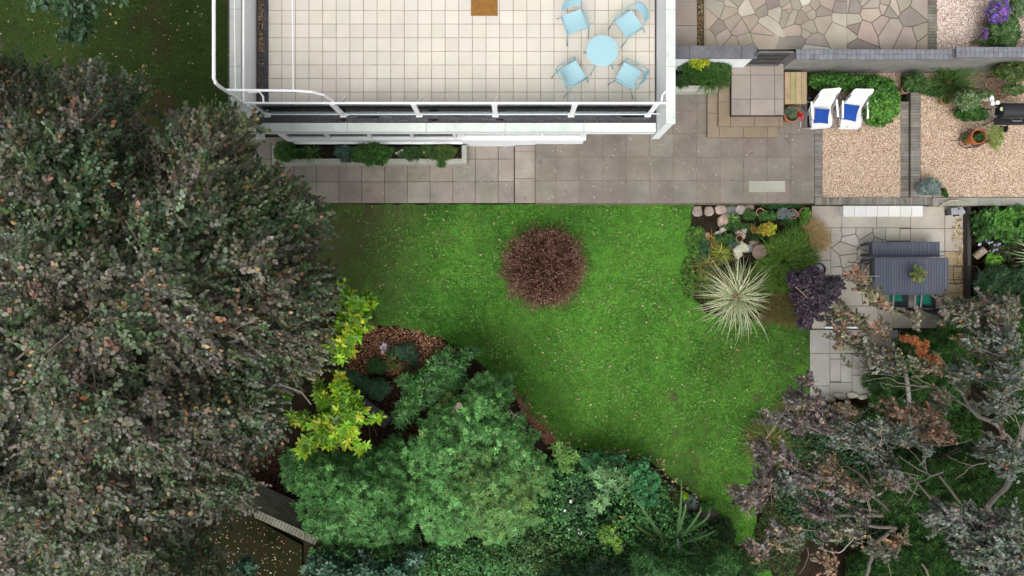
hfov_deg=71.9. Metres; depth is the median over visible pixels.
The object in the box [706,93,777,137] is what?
steps
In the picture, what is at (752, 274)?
ornamental grass
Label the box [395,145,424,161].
shrub
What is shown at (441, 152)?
shrub
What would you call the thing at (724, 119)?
steps
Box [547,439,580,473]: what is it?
rosette shrub
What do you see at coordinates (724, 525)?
shrub
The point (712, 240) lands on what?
grass tuft
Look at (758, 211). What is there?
plant pot
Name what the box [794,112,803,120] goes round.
flower
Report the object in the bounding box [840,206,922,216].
tiled shelf
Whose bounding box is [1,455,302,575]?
ground
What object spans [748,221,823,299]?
shrub
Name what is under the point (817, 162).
brick edging
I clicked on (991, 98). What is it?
flower
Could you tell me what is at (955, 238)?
fallen leaves
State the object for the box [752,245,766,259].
stone disc
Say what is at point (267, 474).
bark chips
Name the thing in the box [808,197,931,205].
retaining wall
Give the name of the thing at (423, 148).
strappy plant
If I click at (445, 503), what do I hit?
evergreen shrub
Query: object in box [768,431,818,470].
grass tuft
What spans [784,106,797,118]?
shrub
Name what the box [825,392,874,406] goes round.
stone edging
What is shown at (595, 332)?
fallen leaves
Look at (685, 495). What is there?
shrub
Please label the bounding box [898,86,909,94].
plant pot
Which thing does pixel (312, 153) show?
strappy plant
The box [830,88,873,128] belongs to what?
reclining chair
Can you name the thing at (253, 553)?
fallen leaves
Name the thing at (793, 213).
shrub
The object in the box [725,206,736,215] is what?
stepping stone
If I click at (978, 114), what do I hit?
shrub
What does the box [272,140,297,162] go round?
shrub
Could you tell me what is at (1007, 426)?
conifer
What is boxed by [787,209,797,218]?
plant pot
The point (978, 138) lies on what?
shrub
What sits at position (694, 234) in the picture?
shrub
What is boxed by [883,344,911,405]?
bare trunk
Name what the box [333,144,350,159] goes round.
shrub
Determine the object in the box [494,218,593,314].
barberry shrub
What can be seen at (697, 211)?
stepping stone
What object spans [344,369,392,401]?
ground cover plant
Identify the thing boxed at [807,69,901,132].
hedge plant
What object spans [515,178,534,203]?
step
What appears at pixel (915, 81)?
shrub
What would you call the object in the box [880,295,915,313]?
garden armchair
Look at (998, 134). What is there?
shrub
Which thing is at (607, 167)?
fallen leaves
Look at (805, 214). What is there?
shrub
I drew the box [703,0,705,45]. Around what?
drain edge
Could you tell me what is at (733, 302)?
variegated grass
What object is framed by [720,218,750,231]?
shrub
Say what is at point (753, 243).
rock
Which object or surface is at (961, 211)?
lantern
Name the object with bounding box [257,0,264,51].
leaf litter
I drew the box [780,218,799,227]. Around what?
shrub
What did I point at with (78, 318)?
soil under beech
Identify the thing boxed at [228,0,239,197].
path side slabs
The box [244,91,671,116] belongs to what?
glass balustrade
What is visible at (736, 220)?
shrub
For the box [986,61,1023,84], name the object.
shrub
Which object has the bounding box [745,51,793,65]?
metal gate
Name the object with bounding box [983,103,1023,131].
barbecue
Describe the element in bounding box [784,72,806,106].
timber bench
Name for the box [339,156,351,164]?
shrub
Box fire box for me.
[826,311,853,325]
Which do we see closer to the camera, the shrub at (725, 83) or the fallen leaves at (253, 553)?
the shrub at (725, 83)
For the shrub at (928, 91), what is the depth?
18.08 m
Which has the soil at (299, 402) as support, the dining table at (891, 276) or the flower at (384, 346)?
the flower at (384, 346)
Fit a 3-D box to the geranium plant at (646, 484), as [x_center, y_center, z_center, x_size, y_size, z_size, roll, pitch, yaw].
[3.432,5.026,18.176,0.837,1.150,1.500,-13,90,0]
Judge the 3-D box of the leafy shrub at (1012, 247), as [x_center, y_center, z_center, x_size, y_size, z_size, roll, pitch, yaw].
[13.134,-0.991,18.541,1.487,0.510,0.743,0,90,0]
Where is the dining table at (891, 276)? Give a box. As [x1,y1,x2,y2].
[861,258,947,294]
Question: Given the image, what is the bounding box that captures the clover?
[347,207,799,465]
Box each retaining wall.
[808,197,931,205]
[926,198,1023,206]
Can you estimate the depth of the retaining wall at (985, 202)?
18.30 m
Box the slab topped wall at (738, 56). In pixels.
[675,46,756,69]
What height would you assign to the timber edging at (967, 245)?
0.440 m
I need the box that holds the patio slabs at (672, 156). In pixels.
[536,63,813,202]
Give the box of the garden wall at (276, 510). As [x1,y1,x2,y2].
[239,486,319,544]
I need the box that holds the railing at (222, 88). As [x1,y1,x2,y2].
[212,0,348,115]
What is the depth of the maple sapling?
16.70 m
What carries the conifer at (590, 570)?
on the soil at (299, 402)
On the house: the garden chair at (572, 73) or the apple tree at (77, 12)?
the garden chair at (572, 73)
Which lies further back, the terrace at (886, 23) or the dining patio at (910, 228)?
the dining patio at (910, 228)
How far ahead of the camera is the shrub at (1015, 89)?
17.61 m
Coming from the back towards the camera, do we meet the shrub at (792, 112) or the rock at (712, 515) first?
the rock at (712, 515)
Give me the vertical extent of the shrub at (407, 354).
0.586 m
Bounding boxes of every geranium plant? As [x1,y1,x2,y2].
[578,449,626,470]
[625,457,660,507]
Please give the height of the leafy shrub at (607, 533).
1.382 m
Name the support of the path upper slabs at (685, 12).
on the upper path
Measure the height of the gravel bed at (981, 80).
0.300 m
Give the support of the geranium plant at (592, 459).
on the soil at (299, 402)
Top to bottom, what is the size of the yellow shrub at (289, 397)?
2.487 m
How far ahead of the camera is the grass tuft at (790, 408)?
18.61 m
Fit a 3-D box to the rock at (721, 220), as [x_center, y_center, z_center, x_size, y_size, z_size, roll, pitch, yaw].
[5.605,-1.768,18.720,0.324,0.200,0.426,0,90,0]
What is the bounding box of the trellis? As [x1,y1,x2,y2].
[984,78,1005,106]
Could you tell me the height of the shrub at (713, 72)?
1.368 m
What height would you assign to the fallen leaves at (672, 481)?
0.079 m
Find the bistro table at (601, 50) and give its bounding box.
[583,35,617,75]
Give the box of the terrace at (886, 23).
[847,0,927,49]
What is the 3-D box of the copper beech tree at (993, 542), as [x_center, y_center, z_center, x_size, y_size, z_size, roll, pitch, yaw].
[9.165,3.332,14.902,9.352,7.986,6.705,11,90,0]
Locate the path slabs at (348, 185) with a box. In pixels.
[244,137,513,202]
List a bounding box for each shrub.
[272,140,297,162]
[277,431,421,555]
[281,380,312,404]
[283,367,386,460]
[295,146,307,159]
[299,515,427,575]
[320,277,378,367]
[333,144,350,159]
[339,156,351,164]
[350,142,393,169]
[366,357,387,374]
[386,341,420,366]
[389,345,481,431]
[394,370,554,547]
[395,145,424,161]
[401,361,424,378]
[424,144,457,162]
[436,161,445,167]
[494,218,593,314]
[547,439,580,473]
[585,458,634,518]
[597,517,623,554]
[662,491,684,509]
[675,73,689,89]
[679,488,688,500]
[680,62,732,90]
[680,257,694,298]
[685,225,706,259]
[688,59,709,70]
[698,234,711,262]
[701,501,715,512]
[705,282,762,316]
[707,516,736,547]
[712,76,731,89]
[713,232,735,244]
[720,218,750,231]
[727,213,740,227]
[728,240,740,247]
[737,541,768,573]
[743,208,755,220]
[750,225,758,232]
[754,493,808,575]
[757,204,805,210]
[757,209,777,221]
[757,221,777,236]
[757,310,777,321]
[776,207,789,219]
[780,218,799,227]
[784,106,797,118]
[789,210,796,216]
[798,207,814,225]
[820,402,863,422]
[901,71,930,91]
[916,81,954,97]
[916,176,941,196]
[941,188,948,197]
[949,89,981,111]
[953,106,989,121]
[969,27,989,43]
[969,203,1023,244]
[971,262,1023,311]
[972,38,996,46]
[973,124,1006,152]
[974,132,984,142]
[976,0,1010,25]
[976,88,994,98]
[980,252,1005,267]
[985,13,1022,46]
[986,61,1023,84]
[986,239,1023,263]
[996,82,1023,99]
[1009,0,1023,17]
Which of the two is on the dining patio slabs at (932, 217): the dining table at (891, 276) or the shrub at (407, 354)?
the dining table at (891, 276)
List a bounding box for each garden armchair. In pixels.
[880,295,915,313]
[913,295,940,315]
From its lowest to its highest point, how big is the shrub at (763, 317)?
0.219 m
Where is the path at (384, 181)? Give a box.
[280,146,513,203]
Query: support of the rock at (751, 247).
on the soil rockery
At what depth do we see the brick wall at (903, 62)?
17.32 m
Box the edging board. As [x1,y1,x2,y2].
[824,327,858,328]
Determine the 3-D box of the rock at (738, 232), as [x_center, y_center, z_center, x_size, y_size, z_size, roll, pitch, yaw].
[6.023,-1.407,18.720,0.298,0.240,0.242,18,90,0]
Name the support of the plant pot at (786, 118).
on the patio slabs at (672, 156)
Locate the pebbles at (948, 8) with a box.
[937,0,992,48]
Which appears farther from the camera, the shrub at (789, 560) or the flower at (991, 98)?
the shrub at (789, 560)
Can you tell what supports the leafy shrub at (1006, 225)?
on the soil under trees at (811, 568)
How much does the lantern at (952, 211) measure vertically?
0.308 m
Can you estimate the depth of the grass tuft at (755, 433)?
18.50 m
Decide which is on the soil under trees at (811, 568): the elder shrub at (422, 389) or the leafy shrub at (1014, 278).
the leafy shrub at (1014, 278)
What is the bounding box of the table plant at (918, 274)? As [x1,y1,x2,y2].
[908,265,927,282]
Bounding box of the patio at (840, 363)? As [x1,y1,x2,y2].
[809,329,897,398]
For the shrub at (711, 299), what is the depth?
18.66 m
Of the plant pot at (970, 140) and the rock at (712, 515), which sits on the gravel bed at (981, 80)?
the plant pot at (970, 140)
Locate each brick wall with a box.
[781,49,952,76]
[906,92,919,196]
[925,47,1023,72]
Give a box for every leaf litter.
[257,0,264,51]
[258,52,263,101]
[293,120,632,122]
[697,0,702,45]
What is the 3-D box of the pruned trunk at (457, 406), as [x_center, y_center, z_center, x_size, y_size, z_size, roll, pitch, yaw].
[-1.462,3.130,17.302,0.239,2.958,1.251,34,90,0]
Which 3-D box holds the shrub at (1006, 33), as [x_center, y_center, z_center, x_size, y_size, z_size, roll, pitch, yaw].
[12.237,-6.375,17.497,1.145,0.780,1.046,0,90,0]
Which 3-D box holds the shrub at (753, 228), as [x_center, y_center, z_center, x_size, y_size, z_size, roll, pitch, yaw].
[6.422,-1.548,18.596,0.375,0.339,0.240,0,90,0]
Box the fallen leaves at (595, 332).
[358,205,804,489]
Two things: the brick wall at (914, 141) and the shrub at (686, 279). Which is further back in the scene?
the shrub at (686, 279)
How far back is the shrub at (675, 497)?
18.51 m
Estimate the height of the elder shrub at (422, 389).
1.693 m
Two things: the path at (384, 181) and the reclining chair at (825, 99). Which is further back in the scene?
the path at (384, 181)
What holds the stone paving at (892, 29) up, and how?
on the terrace at (886, 23)
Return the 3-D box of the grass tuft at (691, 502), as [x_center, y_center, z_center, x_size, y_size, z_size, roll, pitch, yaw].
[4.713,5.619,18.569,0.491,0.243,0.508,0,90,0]
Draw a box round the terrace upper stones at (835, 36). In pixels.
[706,0,846,49]
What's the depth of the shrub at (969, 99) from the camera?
17.55 m
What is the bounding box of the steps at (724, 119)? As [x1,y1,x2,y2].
[717,83,782,127]
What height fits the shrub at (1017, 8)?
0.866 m
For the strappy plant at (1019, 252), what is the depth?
18.10 m
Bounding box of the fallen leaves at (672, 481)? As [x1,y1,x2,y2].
[514,386,718,513]
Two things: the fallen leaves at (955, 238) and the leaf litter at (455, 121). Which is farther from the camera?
the fallen leaves at (955, 238)
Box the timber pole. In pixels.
[994,93,1012,98]
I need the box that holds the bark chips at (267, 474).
[241,444,293,496]
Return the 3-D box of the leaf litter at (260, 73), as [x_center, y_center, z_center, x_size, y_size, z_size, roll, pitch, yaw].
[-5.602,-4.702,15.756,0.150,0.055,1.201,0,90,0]
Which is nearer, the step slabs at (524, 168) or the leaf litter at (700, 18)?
the leaf litter at (700, 18)
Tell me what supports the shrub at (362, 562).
on the soil at (299, 402)
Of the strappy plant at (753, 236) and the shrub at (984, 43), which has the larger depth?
the strappy plant at (753, 236)
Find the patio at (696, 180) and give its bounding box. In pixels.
[535,94,813,204]
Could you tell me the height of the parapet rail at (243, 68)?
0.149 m
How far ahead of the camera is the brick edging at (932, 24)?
17.86 m
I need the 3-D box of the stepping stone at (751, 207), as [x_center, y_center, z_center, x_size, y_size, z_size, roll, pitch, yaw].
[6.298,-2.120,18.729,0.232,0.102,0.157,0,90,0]
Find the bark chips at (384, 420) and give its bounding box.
[338,374,419,449]
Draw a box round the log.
[972,246,987,258]
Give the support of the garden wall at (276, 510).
on the soil at (299, 402)
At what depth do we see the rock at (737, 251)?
18.59 m
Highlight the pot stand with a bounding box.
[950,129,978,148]
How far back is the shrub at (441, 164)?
18.23 m
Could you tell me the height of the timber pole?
0.201 m
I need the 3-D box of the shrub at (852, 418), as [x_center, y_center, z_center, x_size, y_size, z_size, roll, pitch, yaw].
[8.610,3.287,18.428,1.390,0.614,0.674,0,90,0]
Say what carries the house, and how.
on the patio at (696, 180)
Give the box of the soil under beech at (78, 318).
[0,255,275,435]
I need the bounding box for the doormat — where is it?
[471,0,496,15]
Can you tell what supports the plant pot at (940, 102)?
on the gravel bed at (981, 80)
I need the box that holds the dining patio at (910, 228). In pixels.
[810,206,962,328]
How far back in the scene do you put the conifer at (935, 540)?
17.25 m
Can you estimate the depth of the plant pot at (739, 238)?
18.52 m
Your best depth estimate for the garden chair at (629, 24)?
15.30 m
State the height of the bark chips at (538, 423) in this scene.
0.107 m
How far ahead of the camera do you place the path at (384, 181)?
18.64 m
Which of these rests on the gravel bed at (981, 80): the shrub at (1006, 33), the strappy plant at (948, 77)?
the strappy plant at (948, 77)
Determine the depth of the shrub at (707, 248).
18.61 m
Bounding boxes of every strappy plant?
[298,144,323,164]
[383,349,405,374]
[411,144,428,162]
[692,81,726,99]
[736,222,763,242]
[913,40,996,113]
[1007,239,1023,265]
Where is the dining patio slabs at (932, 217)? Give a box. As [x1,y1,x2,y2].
[812,206,962,328]
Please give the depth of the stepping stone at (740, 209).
18.66 m
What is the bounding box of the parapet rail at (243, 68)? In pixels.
[242,0,244,102]
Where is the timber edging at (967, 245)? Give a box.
[963,207,970,298]
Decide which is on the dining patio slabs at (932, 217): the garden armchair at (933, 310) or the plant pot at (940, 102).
the garden armchair at (933, 310)
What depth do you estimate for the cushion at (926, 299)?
18.02 m
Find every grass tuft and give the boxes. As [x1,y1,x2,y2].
[667,484,677,494]
[685,492,699,509]
[687,265,718,300]
[692,252,721,279]
[703,230,721,248]
[708,242,734,266]
[732,407,801,468]
[767,383,808,430]
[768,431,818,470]
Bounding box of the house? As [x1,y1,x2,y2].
[230,0,674,146]
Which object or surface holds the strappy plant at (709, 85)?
in the planter at (692, 89)
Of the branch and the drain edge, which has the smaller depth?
the drain edge
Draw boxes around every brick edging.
[814,129,821,196]
[928,0,936,48]
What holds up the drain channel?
attached to the terrace at (777, 22)
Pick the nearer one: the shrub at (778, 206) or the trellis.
the trellis
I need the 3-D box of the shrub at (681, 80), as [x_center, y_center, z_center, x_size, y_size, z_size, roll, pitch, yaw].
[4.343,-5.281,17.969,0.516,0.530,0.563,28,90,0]
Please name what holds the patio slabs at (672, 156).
on the patio at (696, 180)
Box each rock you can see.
[699,509,717,521]
[717,214,729,226]
[732,247,741,255]
[734,230,745,238]
[737,242,749,252]
[748,243,753,251]
[749,240,758,245]
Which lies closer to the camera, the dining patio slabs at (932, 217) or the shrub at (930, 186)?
the shrub at (930, 186)
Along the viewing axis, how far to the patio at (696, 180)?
18.34 m
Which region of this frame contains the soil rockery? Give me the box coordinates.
[690,205,809,321]
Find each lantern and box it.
[945,208,957,215]
[953,207,965,216]
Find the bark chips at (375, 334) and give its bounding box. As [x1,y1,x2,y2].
[346,325,457,376]
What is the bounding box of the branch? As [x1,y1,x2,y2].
[938,200,972,207]
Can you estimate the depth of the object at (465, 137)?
17.59 m
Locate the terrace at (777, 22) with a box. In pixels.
[706,0,846,53]
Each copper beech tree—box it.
[0,35,349,575]
[726,263,1023,575]
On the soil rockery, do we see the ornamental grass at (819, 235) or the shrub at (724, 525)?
the ornamental grass at (819, 235)
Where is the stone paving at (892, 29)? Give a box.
[847,0,927,48]
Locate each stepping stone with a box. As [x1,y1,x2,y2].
[692,206,701,216]
[704,206,713,215]
[715,205,726,214]
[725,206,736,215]
[735,205,745,214]
[745,205,753,209]
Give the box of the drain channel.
[697,0,702,45]
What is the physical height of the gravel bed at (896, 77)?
0.300 m
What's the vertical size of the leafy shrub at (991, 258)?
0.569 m
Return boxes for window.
[281,134,462,143]
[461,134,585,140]
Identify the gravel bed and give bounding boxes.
[822,73,900,196]
[920,73,1023,197]
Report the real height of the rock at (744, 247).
0.320 m
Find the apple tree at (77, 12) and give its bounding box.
[25,0,128,47]
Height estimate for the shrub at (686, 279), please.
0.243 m
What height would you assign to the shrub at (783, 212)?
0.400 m
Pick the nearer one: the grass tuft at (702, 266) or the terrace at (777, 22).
the terrace at (777, 22)
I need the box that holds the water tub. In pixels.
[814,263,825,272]
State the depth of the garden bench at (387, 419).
18.28 m
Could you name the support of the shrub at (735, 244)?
on the soil rockery
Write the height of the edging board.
0.050 m
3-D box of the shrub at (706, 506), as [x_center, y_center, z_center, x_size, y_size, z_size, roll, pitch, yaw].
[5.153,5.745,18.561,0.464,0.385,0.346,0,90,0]
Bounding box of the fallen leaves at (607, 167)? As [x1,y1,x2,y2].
[327,133,794,199]
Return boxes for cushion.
[814,108,829,123]
[840,104,859,121]
[889,295,902,301]
[916,295,930,304]
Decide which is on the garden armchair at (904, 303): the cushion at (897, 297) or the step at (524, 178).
the cushion at (897, 297)
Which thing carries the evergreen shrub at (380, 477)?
on the soil at (299, 402)
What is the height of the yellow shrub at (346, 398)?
2.927 m
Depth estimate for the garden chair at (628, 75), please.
15.31 m
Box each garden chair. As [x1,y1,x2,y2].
[551,57,587,97]
[557,0,589,45]
[608,1,649,47]
[608,58,648,98]
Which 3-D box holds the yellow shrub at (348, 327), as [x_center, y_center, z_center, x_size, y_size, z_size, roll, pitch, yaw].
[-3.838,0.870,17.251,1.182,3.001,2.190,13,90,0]
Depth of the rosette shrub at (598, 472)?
17.40 m
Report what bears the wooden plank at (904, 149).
on the ground at (905, 331)
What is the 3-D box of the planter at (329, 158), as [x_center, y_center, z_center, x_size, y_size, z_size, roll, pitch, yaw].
[-3.689,-3.453,18.440,5.035,0.380,0.474,0,90,0]
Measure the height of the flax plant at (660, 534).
2.100 m
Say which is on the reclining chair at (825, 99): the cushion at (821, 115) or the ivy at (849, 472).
the cushion at (821, 115)
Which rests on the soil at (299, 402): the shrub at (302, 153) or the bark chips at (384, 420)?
the bark chips at (384, 420)
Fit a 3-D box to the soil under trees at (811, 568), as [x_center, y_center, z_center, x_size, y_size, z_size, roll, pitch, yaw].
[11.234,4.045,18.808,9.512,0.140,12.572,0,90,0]
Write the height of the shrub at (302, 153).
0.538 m
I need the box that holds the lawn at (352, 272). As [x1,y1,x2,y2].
[278,203,809,575]
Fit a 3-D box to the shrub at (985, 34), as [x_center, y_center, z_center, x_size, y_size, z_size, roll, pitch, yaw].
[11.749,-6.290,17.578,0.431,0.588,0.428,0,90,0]
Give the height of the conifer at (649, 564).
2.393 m
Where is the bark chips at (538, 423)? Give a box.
[508,388,555,444]
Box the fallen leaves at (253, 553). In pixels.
[202,520,299,575]
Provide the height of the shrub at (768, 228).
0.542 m
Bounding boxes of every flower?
[380,342,388,353]
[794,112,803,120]
[972,239,1000,251]
[983,95,993,102]
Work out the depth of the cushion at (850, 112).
17.75 m
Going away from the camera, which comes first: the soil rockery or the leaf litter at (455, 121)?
the leaf litter at (455, 121)
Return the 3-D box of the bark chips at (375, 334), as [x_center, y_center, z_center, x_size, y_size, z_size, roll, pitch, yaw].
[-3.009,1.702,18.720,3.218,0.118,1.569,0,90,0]
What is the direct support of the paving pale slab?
on the patio slabs at (672, 156)
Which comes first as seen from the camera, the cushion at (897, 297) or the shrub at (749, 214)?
the cushion at (897, 297)
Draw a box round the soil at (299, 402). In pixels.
[121,294,736,575]
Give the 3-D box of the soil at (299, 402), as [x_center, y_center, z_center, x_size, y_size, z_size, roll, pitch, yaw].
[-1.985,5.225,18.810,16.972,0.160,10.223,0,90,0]
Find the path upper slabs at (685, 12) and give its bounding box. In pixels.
[675,0,696,45]
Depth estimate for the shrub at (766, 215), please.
18.49 m
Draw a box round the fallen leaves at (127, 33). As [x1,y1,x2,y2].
[0,2,203,118]
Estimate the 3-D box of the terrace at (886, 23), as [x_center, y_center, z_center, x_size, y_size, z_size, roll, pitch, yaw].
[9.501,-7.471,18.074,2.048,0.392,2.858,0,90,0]
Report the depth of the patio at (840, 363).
18.73 m
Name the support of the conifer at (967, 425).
on the soil under trees at (811, 568)
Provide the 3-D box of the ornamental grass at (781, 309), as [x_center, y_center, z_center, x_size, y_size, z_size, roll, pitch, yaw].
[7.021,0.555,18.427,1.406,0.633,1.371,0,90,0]
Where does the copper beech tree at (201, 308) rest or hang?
on the soil at (299, 402)
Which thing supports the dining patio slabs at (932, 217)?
on the dining patio at (910, 228)
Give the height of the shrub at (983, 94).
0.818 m
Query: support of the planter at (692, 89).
on the patio slabs at (672, 156)
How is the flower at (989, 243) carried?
on the soil under trees at (811, 568)
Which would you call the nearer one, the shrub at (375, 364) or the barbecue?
the barbecue
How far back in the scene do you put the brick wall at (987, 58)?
17.16 m
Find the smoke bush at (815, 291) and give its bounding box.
[785,265,846,329]
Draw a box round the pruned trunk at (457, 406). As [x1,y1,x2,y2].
[444,403,461,424]
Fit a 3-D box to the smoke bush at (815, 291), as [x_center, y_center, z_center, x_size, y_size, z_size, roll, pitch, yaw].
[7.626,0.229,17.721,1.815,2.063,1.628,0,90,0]
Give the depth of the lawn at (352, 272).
18.75 m
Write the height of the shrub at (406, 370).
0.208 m
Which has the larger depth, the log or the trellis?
the log
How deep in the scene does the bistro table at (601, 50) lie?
15.04 m
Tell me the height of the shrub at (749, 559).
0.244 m
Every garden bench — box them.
[353,386,391,427]
[860,242,939,256]
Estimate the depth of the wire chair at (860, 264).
18.17 m
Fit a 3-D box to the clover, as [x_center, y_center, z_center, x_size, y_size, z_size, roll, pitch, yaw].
[1.630,1.287,18.715,12.043,0.018,6.884,0,90,0]
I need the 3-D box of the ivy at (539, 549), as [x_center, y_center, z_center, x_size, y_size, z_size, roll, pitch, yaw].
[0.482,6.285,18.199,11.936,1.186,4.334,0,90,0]
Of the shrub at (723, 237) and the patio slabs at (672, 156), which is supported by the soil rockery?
the shrub at (723, 237)
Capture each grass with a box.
[693,245,777,344]
[704,262,771,300]
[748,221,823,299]
[755,285,797,332]
[800,217,835,253]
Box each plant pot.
[736,235,742,241]
[755,208,763,215]
[783,106,799,121]
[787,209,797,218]
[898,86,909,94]
[938,94,950,104]
[961,129,986,144]
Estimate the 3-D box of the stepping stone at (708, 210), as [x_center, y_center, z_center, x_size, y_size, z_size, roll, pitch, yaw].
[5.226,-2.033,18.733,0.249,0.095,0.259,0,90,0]
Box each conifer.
[540,534,630,575]
[629,536,680,575]
[683,539,757,575]
[841,547,892,575]
[847,443,1023,575]
[858,323,978,447]
[937,295,1023,446]
[947,407,985,445]
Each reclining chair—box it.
[800,88,840,129]
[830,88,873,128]
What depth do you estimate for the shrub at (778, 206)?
18.57 m
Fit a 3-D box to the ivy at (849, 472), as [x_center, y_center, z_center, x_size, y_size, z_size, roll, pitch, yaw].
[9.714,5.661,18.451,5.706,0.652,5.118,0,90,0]
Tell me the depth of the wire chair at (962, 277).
18.16 m
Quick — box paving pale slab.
[749,181,784,191]
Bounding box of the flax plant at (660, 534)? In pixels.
[619,478,716,565]
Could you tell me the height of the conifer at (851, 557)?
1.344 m
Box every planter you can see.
[272,145,467,165]
[675,70,717,93]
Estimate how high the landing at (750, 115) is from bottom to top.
0.422 m
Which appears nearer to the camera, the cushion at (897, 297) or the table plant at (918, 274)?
the table plant at (918, 274)
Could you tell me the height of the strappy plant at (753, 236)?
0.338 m
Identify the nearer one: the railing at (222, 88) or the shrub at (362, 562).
the railing at (222, 88)
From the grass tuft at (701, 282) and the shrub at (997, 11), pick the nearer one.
the shrub at (997, 11)
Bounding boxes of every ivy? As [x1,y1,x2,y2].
[305,445,725,575]
[775,405,984,575]
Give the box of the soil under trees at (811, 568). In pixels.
[756,207,1023,575]
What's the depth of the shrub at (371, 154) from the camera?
17.95 m
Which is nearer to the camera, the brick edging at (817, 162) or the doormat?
the doormat
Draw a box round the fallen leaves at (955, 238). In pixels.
[951,216,962,291]
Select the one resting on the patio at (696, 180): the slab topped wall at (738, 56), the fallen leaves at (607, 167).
the slab topped wall at (738, 56)
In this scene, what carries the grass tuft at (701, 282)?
on the soil rockery
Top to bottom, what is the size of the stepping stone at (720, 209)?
0.116 m
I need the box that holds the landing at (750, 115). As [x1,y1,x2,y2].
[727,66,783,116]
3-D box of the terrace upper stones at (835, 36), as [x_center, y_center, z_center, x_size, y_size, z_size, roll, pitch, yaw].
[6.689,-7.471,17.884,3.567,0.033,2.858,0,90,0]
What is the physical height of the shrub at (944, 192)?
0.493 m
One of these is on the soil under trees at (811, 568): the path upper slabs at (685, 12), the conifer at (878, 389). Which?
the conifer at (878, 389)
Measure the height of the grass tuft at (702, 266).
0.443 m
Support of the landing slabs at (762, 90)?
on the landing at (750, 115)
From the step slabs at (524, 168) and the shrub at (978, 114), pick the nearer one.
the shrub at (978, 114)
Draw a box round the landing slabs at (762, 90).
[731,64,783,114]
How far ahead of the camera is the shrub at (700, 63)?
17.18 m
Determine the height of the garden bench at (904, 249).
0.470 m
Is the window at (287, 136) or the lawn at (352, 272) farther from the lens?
the lawn at (352, 272)
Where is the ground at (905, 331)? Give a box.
[33,55,949,564]
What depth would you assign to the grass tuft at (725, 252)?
18.62 m
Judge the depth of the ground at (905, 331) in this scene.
18.90 m
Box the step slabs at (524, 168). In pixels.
[515,146,534,202]
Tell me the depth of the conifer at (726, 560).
16.98 m
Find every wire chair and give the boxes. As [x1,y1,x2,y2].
[846,261,873,280]
[948,265,978,284]

